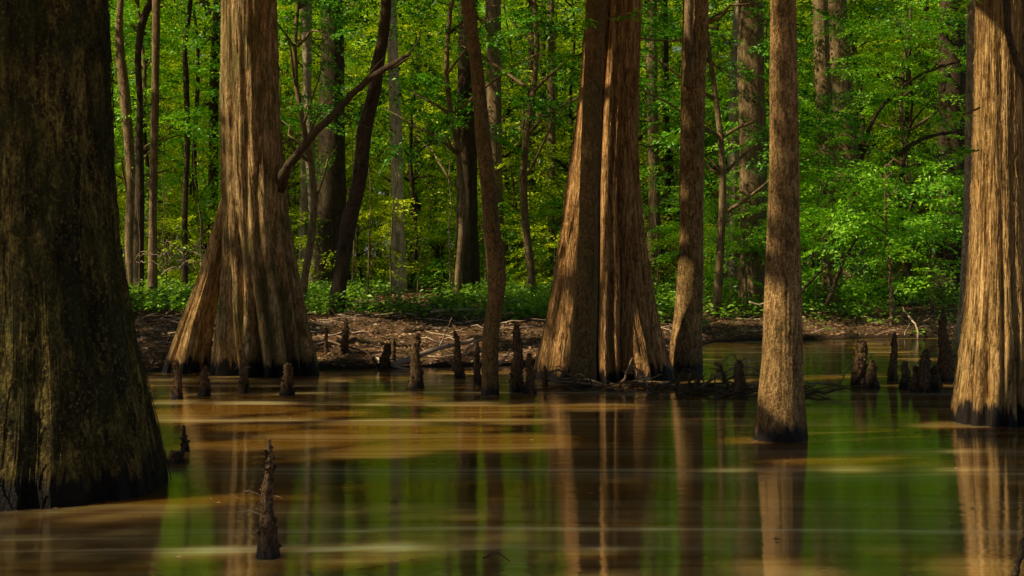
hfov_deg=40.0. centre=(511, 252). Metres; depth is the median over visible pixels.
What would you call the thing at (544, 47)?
forest tree
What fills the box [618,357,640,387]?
driftwood branch
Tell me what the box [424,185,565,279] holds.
understory tree
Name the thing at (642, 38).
hanging bough
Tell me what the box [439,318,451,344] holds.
fallen branch
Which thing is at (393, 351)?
cypress knee
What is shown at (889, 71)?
understory tree
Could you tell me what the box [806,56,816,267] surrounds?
thin tree
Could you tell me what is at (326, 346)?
cypress knee
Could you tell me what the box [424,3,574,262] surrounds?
understory tree
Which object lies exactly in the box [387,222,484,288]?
understory tree
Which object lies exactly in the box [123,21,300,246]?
understory tree
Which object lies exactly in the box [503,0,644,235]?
understory tree
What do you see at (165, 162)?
understory tree
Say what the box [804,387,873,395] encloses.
driftwood branch
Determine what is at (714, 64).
understory tree
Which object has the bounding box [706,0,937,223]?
understory tree
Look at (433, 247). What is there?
understory tree
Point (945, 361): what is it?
cypress knee
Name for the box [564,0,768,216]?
understory tree
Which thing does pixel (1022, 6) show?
forest tree
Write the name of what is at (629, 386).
driftwood branch
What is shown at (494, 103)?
forest tree
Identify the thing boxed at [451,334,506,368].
fallen branch
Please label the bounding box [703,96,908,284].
understory tree
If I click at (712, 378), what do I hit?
driftwood branch
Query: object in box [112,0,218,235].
understory tree
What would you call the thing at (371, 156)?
understory tree
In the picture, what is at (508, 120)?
understory tree
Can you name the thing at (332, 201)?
forest tree
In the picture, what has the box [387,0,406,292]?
forest tree
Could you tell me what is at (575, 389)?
driftwood branch
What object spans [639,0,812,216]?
understory tree
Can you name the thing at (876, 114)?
hanging bough
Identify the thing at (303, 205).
forest tree
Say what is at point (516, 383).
cypress knee
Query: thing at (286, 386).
cypress knee
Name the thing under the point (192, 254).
understory tree
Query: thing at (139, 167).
forest tree
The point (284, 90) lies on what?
thin tree
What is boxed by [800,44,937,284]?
understory tree
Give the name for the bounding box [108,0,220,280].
understory tree
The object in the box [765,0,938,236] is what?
understory tree
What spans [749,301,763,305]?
fallen branch
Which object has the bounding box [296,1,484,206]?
understory tree
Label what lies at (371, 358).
fallen branch
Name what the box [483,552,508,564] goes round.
fallen branch
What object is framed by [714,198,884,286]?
understory tree
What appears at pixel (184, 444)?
cypress knee
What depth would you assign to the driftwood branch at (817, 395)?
15.35 m
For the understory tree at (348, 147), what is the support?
on the ground at (425, 361)
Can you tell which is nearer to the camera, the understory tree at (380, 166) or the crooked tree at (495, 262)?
the crooked tree at (495, 262)
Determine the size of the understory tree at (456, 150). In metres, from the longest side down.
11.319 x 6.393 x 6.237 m
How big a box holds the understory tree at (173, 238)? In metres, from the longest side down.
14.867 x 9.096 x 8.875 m
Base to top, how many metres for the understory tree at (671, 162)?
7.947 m
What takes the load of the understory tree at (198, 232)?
on the ground at (425, 361)
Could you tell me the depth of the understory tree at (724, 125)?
34.35 m
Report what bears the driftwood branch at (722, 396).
on the water
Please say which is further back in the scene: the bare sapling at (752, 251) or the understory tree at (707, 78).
the understory tree at (707, 78)
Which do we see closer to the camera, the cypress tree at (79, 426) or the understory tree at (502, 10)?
the cypress tree at (79, 426)
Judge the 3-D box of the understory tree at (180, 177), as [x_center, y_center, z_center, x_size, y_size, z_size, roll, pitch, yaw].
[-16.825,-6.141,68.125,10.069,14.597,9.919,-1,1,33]
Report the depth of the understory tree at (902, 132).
32.97 m
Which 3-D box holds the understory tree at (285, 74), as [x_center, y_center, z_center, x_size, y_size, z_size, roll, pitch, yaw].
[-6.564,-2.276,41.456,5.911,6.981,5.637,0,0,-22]
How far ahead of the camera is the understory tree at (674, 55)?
52.83 m
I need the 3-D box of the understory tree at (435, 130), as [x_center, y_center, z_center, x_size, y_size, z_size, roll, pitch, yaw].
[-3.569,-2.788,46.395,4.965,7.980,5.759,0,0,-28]
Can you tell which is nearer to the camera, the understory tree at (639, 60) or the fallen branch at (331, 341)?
the fallen branch at (331, 341)
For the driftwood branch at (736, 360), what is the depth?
16.02 m
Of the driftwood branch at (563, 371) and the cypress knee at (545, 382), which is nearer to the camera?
the cypress knee at (545, 382)
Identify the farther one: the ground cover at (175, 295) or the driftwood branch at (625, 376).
the ground cover at (175, 295)
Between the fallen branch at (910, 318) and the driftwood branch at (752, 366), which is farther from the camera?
the fallen branch at (910, 318)
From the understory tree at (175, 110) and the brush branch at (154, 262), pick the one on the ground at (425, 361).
the understory tree at (175, 110)
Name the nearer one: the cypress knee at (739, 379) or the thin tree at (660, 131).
the cypress knee at (739, 379)
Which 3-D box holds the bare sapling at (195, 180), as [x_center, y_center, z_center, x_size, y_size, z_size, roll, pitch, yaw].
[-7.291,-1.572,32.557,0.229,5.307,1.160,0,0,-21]
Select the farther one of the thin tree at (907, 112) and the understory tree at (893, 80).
the understory tree at (893, 80)
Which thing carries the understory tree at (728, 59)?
on the ground at (425, 361)
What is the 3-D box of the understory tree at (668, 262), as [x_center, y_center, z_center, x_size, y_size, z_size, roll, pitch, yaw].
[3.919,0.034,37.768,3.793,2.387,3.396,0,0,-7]
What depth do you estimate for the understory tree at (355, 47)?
51.06 m
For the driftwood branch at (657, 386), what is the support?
on the water
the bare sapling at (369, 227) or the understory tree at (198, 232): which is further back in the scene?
the understory tree at (198, 232)
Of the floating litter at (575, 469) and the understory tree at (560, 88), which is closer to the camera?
the floating litter at (575, 469)
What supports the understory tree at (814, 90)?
on the ground at (425, 361)
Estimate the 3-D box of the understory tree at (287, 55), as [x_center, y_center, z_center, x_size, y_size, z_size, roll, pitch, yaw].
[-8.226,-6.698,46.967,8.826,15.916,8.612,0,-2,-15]
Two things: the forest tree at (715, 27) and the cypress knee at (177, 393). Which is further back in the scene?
the forest tree at (715, 27)
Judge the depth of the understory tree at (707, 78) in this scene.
64.22 m
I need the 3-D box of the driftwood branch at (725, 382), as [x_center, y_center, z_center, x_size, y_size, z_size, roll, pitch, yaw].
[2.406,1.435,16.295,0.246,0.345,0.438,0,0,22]
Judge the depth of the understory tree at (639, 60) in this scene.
60.95 m
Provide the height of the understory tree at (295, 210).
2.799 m
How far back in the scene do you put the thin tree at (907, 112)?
41.36 m
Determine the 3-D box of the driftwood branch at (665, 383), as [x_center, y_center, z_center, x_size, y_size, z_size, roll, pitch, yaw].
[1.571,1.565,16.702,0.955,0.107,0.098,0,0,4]
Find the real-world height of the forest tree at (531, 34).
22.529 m
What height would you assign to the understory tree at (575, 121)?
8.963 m
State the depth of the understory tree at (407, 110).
67.88 m
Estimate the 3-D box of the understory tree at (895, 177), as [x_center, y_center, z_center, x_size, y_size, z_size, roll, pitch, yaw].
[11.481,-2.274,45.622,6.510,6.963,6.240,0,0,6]
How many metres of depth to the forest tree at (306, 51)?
37.41 m
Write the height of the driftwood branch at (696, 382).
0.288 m
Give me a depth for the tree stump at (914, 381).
16.24 m
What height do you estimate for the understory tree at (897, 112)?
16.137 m
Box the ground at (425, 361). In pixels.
[133,255,957,372]
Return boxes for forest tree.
[115,0,134,288]
[133,0,151,291]
[147,0,160,292]
[181,0,192,287]
[208,0,220,240]
[299,2,312,274]
[301,1,316,285]
[314,0,351,290]
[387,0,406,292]
[414,0,421,267]
[451,0,480,295]
[484,0,506,283]
[527,4,536,274]
[539,0,545,277]
[547,0,555,276]
[646,0,663,287]
[673,195,679,271]
[710,1,718,273]
[725,0,738,297]
[737,0,766,308]
[813,0,843,298]
[828,0,867,293]
[916,0,932,280]
[933,0,965,298]
[1021,0,1023,118]
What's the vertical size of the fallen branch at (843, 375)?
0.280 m
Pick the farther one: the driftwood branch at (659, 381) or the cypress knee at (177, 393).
the driftwood branch at (659, 381)
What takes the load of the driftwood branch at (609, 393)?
on the water
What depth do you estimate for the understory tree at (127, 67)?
43.26 m
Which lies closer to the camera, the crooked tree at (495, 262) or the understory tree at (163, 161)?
the crooked tree at (495, 262)
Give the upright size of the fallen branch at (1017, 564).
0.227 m
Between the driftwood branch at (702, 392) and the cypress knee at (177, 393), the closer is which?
the cypress knee at (177, 393)
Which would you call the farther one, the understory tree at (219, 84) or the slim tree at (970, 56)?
the understory tree at (219, 84)
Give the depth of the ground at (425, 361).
24.61 m
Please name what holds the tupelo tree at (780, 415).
on the water
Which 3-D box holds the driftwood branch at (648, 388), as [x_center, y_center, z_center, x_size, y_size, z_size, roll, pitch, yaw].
[1.274,1.535,15.937,0.788,0.158,0.261,0,0,0]
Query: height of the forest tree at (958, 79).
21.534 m
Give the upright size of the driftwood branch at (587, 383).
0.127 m
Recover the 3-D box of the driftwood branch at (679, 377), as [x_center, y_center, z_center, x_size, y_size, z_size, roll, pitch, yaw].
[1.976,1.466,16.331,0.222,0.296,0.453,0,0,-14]
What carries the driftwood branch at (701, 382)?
on the water
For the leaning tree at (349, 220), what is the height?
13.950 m
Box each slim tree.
[569,0,605,388]
[954,0,975,341]
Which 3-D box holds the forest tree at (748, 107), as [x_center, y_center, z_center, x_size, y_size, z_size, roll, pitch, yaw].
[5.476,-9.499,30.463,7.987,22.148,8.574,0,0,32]
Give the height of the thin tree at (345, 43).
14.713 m
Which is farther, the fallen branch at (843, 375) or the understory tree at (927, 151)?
the understory tree at (927, 151)
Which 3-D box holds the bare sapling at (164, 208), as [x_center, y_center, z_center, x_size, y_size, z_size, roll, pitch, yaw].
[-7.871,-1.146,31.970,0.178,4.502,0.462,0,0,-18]
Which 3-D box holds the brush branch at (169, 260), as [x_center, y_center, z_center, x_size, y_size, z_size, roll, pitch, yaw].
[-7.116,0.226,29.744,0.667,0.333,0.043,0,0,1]
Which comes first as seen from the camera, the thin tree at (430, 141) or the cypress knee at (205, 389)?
the cypress knee at (205, 389)
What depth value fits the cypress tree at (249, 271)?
18.28 m
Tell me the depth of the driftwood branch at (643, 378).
16.03 m
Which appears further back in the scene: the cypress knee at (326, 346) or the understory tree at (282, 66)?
the understory tree at (282, 66)
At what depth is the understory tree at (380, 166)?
64.51 m
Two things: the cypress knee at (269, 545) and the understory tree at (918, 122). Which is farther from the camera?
the understory tree at (918, 122)
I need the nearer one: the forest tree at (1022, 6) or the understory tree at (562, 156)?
the forest tree at (1022, 6)
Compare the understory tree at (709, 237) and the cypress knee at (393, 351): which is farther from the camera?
the understory tree at (709, 237)
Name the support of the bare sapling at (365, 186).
on the ground at (425, 361)
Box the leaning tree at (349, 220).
[324,0,391,314]
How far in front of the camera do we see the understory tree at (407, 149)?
71.79 m
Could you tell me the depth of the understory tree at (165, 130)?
51.49 m
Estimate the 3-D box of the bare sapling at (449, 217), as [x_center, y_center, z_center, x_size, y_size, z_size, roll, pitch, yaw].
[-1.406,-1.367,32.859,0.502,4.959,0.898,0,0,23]
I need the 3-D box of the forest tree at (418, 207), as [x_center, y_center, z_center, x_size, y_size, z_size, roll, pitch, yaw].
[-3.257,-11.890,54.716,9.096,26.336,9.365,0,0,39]
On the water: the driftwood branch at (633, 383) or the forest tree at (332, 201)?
the driftwood branch at (633, 383)
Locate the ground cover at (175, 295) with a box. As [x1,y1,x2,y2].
[124,263,959,341]
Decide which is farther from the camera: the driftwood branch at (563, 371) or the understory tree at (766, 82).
the understory tree at (766, 82)
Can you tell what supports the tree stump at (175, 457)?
on the water
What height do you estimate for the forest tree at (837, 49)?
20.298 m
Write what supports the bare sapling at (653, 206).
on the ground at (425, 361)
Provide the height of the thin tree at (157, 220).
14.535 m
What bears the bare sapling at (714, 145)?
on the ground at (425, 361)
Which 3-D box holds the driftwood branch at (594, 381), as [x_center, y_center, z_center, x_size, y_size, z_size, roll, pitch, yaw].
[0.763,1.511,16.585,0.746,0.205,0.359,0,0,26]
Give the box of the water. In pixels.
[0,338,1023,575]
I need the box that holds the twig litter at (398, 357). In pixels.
[136,298,955,362]
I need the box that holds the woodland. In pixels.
[116,0,937,267]
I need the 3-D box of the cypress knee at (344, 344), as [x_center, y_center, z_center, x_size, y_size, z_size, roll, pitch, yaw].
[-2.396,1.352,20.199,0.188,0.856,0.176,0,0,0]
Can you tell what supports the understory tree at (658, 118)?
on the ground at (425, 361)
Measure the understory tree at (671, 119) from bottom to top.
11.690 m
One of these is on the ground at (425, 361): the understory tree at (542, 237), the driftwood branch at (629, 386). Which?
the understory tree at (542, 237)
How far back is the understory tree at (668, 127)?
42.82 m
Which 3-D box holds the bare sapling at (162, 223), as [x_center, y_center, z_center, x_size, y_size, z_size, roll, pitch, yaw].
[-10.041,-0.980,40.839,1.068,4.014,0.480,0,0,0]
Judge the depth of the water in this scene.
9.63 m
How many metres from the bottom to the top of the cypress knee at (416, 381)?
0.849 m
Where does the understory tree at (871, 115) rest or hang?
on the ground at (425, 361)
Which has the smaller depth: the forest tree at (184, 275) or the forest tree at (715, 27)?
the forest tree at (184, 275)
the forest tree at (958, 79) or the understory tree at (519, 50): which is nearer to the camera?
the forest tree at (958, 79)
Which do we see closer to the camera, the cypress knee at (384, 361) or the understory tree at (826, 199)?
the cypress knee at (384, 361)
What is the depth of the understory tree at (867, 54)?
54.67 m
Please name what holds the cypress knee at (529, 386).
on the water
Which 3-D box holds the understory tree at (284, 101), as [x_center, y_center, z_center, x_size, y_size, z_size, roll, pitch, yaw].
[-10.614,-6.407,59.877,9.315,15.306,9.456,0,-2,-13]
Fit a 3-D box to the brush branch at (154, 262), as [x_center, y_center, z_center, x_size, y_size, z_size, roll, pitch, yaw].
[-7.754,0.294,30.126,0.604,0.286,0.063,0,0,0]
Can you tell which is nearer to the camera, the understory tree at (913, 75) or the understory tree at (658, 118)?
the understory tree at (913, 75)
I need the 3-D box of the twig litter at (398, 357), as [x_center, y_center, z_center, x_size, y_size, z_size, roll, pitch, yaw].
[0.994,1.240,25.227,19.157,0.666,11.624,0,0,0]
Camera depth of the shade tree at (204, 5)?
30.09 m
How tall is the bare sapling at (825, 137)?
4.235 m
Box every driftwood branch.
[523,366,569,379]
[536,386,591,390]
[539,377,604,387]
[546,373,610,388]
[571,376,595,390]
[585,381,634,394]
[586,388,622,391]
[590,381,659,394]
[611,380,684,387]
[616,379,658,390]
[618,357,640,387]
[621,367,649,391]
[624,383,650,388]
[628,374,691,386]
[649,378,694,391]
[658,379,712,392]
[674,368,695,390]
[680,382,722,386]
[685,368,702,394]
[688,373,705,396]
[696,366,759,388]
[697,373,759,387]
[698,384,758,394]
[707,362,729,388]
[707,373,718,394]
[713,390,750,398]
[719,354,748,391]
[730,357,758,388]
[730,388,758,397]
[804,385,865,391]
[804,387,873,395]
[805,382,850,387]
[805,393,829,398]
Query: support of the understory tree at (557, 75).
on the ground at (425, 361)
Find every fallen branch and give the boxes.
[317,335,371,354]
[367,351,378,371]
[430,308,513,313]
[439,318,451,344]
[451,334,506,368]
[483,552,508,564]
[499,349,512,365]
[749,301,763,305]
[835,362,851,384]
[902,306,918,338]
[1010,531,1023,575]
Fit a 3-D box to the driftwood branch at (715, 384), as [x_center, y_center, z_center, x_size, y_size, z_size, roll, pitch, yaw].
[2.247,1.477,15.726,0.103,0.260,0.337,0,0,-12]
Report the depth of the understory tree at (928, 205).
37.94 m
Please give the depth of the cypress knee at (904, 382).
16.61 m
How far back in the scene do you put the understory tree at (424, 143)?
63.44 m
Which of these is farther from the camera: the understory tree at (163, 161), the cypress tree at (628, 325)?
the understory tree at (163, 161)
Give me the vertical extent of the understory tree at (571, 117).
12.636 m
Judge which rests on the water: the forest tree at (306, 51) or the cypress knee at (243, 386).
the cypress knee at (243, 386)
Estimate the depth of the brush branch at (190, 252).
29.56 m
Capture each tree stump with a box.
[166,449,187,463]
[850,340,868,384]
[909,365,918,391]
[915,348,933,392]
[930,365,942,392]
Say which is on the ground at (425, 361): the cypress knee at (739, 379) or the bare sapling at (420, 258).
the bare sapling at (420, 258)
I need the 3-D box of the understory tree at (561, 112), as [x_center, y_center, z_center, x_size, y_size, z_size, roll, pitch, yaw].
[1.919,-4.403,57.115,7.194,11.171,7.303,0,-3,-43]
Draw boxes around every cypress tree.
[0,0,170,510]
[162,0,425,377]
[534,0,674,384]
[924,0,1023,427]
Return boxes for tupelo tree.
[670,0,708,372]
[753,0,807,441]
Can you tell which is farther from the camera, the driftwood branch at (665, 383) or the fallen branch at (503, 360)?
the fallen branch at (503, 360)
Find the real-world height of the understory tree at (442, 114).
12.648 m
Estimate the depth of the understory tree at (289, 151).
49.45 m
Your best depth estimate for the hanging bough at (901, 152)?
29.97 m
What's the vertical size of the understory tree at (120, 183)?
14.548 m
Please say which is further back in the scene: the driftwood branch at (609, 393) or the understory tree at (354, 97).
the understory tree at (354, 97)
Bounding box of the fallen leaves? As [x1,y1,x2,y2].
[132,292,957,368]
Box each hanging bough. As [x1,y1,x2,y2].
[641,37,681,42]
[802,254,849,292]
[824,237,857,305]
[866,61,959,132]
[897,128,964,156]
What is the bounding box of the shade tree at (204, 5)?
[116,0,220,21]
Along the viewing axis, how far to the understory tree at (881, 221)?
28.38 m
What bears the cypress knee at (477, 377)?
on the water
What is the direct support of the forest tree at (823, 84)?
on the ground at (425, 361)
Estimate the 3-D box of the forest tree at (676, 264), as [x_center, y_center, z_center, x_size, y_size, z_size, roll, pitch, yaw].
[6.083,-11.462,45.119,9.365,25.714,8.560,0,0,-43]
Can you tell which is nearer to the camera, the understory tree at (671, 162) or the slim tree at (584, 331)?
the slim tree at (584, 331)
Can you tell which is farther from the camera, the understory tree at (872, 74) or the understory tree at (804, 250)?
the understory tree at (872, 74)
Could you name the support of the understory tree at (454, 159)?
on the ground at (425, 361)
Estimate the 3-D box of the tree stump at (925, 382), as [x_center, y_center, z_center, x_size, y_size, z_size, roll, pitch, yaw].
[4.753,1.440,16.181,0.260,0.680,0.250,0,0,0]
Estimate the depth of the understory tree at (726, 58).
46.92 m
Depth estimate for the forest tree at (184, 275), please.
35.94 m
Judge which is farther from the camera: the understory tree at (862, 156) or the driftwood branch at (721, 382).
the understory tree at (862, 156)
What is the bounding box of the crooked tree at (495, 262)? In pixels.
[460,0,505,394]
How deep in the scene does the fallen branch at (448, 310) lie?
25.00 m
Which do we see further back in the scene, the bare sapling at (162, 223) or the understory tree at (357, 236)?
the bare sapling at (162, 223)
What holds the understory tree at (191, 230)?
on the ground at (425, 361)
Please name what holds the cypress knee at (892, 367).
on the water
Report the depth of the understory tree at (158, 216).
40.16 m
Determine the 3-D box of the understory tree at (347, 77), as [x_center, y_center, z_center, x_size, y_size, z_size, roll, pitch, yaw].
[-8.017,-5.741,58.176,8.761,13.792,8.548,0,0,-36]
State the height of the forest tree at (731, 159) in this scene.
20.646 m
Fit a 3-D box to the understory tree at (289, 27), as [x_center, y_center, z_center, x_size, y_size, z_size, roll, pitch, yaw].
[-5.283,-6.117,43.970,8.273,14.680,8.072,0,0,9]
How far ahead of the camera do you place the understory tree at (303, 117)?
29.44 m
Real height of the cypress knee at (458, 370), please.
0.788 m
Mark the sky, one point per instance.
(847, 0)
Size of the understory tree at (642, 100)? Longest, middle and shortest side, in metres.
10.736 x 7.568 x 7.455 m
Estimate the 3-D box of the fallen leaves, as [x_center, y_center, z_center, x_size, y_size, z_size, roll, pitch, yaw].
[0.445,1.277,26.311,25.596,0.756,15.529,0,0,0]
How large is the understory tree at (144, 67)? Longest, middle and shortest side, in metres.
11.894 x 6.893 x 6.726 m
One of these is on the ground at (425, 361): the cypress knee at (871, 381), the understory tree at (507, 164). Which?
the understory tree at (507, 164)
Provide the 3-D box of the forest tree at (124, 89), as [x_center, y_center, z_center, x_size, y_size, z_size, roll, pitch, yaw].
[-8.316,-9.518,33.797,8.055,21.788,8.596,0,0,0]
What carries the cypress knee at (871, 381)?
on the water
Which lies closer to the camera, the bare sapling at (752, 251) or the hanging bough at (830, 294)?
the hanging bough at (830, 294)
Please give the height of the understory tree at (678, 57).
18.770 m
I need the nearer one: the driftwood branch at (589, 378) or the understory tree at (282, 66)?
the driftwood branch at (589, 378)
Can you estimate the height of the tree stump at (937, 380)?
0.489 m
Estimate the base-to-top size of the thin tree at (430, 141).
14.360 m
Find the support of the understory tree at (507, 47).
on the ground at (425, 361)
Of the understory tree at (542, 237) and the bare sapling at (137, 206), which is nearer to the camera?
the bare sapling at (137, 206)
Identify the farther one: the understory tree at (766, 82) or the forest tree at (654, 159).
the understory tree at (766, 82)
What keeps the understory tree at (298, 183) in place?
on the ground at (425, 361)
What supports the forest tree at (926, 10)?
on the ground at (425, 361)
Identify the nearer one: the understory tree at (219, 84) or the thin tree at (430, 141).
the thin tree at (430, 141)
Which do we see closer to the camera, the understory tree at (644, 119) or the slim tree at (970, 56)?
the slim tree at (970, 56)
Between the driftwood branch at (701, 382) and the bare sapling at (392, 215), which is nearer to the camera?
the driftwood branch at (701, 382)
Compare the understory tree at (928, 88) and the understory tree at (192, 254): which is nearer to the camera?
the understory tree at (928, 88)
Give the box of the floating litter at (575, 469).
[13,375,1023,575]
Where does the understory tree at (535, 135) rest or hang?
on the ground at (425, 361)
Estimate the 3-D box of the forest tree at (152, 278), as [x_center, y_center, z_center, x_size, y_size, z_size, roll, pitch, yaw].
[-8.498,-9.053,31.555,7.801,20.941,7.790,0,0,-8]
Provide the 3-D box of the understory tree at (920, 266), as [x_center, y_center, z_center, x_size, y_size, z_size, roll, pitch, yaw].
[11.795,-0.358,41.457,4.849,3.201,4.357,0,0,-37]
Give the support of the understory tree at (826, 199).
on the ground at (425, 361)
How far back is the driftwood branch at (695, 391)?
16.06 m
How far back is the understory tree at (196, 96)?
42.16 m
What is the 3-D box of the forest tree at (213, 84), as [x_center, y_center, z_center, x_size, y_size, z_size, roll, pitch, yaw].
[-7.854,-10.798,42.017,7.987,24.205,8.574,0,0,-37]
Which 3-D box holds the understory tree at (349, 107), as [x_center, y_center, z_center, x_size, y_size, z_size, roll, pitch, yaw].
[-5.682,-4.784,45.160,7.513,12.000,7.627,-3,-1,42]
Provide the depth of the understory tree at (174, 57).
40.64 m
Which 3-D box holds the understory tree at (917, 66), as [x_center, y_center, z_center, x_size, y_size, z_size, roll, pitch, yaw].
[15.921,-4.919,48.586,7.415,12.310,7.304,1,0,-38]
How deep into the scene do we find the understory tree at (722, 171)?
28.33 m
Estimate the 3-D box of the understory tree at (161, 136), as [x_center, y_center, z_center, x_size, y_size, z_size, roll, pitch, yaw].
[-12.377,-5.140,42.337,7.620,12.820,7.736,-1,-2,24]
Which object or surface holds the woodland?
on the ground at (425, 361)
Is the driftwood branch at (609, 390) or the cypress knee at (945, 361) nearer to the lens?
the driftwood branch at (609, 390)
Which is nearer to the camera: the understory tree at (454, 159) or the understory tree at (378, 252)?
the understory tree at (378, 252)
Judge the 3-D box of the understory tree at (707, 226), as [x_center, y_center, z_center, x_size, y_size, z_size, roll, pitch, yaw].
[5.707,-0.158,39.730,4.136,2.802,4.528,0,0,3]
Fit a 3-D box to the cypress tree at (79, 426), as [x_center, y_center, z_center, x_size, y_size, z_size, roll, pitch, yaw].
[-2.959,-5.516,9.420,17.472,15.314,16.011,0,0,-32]
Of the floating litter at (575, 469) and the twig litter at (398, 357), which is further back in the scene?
the twig litter at (398, 357)
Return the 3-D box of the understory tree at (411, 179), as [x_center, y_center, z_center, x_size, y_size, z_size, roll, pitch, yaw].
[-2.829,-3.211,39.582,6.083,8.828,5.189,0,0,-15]
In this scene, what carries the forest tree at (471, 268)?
on the ground at (425, 361)
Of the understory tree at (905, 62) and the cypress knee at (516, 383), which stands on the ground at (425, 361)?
the understory tree at (905, 62)
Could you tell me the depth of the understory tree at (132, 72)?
37.49 m
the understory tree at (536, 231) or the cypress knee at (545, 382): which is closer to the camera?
the cypress knee at (545, 382)
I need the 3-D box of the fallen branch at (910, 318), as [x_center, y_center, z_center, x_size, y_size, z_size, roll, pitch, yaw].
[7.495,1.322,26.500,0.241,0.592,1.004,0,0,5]
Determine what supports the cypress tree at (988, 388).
on the water
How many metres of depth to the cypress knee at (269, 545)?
7.37 m
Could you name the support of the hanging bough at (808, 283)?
attached to the understory tree at (826, 199)
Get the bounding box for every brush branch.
[137,260,163,271]
[160,256,188,270]
[180,245,205,261]
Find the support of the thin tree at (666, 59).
on the ground at (425, 361)
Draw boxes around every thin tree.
[123,129,160,274]
[283,8,290,199]
[343,0,347,84]
[415,0,441,278]
[546,3,563,249]
[646,0,673,279]
[659,7,672,222]
[661,0,679,272]
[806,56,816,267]
[873,12,928,261]
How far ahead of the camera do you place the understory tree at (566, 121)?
49.37 m
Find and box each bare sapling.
[114,123,145,294]
[157,160,176,275]
[161,112,169,289]
[193,73,202,263]
[199,123,207,259]
[346,69,372,289]
[361,162,382,302]
[374,87,397,295]
[405,213,428,296]
[441,93,452,286]
[649,87,658,288]
[671,138,676,279]
[705,95,718,189]
[739,184,758,307]
[799,114,841,312]
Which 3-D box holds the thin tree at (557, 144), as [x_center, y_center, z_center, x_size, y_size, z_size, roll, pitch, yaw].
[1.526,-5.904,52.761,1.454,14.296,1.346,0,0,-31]
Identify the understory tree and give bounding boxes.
[108,0,220,226]
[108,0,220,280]
[109,0,316,251]
[110,0,190,137]
[110,0,219,236]
[110,0,220,282]
[111,0,148,156]
[111,0,204,129]
[111,2,207,236]
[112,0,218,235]
[113,0,220,267]
[113,3,175,209]
[114,0,210,270]
[114,2,220,252]
[114,36,220,280]
[115,0,208,193]
[117,1,203,253]
[119,197,201,280]
[120,199,214,279]
[120,210,216,286]
[123,12,218,240]
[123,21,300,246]
[141,0,378,174]
[159,0,316,237]
[163,2,411,247]
[164,0,437,299]
[164,3,378,240]
[168,1,345,181]
[181,50,387,268]
[199,3,388,227]
[203,0,458,182]
[204,0,443,235]
[277,1,402,189]
[279,1,437,266]
[279,60,381,233]
[281,0,584,301]
[289,195,450,286]
[290,202,385,278]
[291,215,350,271]
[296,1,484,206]
[313,0,458,273]
[315,0,513,287]
[316,28,437,261]
[316,57,436,261]
[345,1,457,260]
[345,25,482,249]
[345,42,480,269]
[350,210,455,279]
[351,18,452,261]
[363,0,527,245]
[363,208,484,286]
[371,0,584,211]
[374,6,518,260]
[384,0,539,209]
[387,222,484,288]
[393,0,682,296]
[403,8,567,271]
[416,0,579,274]
[419,138,572,282]
[422,26,546,258]
[422,33,561,243]
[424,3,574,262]
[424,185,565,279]
[442,0,539,168]
[456,0,680,218]
[477,18,583,252]
[479,220,558,277]
[500,208,561,288]
[501,0,657,183]
[502,1,646,194]
[502,36,645,256]
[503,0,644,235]
[511,0,710,216]
[517,0,726,255]
[518,3,710,227]
[525,0,724,182]
[537,0,728,190]
[546,42,674,233]
[561,0,893,317]
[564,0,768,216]
[568,2,726,237]
[574,0,733,177]
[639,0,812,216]
[639,0,907,238]
[639,3,815,256]
[639,61,842,288]
[641,0,884,244]
[644,0,810,197]
[644,218,715,284]
[645,210,766,285]
[649,190,768,294]
[658,0,813,191]
[659,34,769,271]
[674,0,866,170]
[678,3,870,201]
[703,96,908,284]
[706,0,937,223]
[714,164,915,315]
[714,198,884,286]
[763,0,916,183]
[764,0,918,266]
[764,0,966,300]
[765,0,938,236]
[799,9,917,232]
[799,156,963,325]
[800,4,965,275]
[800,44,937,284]
[800,70,937,276]
[802,0,939,275]
[803,44,912,247]
[810,0,966,308]
[829,161,963,314]
[853,0,966,224]
[855,4,966,156]
[859,0,966,222]
[861,191,935,277]
[862,13,937,267]
[865,1,965,208]
[872,0,966,205]
[904,47,936,210]
[920,192,937,234]
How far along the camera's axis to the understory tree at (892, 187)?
27.43 m
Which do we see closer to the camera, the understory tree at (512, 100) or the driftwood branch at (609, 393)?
the driftwood branch at (609, 393)
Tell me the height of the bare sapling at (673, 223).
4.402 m
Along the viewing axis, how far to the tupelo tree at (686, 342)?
18.85 m
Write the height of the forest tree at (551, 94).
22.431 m
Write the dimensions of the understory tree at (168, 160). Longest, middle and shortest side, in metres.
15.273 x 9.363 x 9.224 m
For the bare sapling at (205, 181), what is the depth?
41.85 m
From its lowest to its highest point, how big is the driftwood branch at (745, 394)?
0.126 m
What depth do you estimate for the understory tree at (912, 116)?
62.80 m
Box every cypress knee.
[171,360,183,399]
[180,424,189,451]
[196,365,211,396]
[235,343,251,392]
[238,437,281,559]
[279,363,295,395]
[323,327,329,354]
[339,318,349,353]
[377,343,391,368]
[390,338,396,362]
[406,332,424,388]
[452,330,465,377]
[472,342,481,385]
[508,323,524,392]
[521,352,537,393]
[542,365,548,386]
[729,359,746,397]
[865,359,880,387]
[887,332,898,380]
[897,360,910,388]
[937,311,954,381]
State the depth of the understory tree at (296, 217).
44.12 m
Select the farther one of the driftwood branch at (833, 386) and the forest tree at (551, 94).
the forest tree at (551, 94)
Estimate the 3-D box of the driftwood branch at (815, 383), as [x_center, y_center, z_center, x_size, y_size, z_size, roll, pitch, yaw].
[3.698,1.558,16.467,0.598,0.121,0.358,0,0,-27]
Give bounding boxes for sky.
[116,0,934,254]
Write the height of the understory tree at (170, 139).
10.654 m
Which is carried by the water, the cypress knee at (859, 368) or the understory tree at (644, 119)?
the cypress knee at (859, 368)
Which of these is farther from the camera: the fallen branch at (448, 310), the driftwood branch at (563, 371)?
the fallen branch at (448, 310)

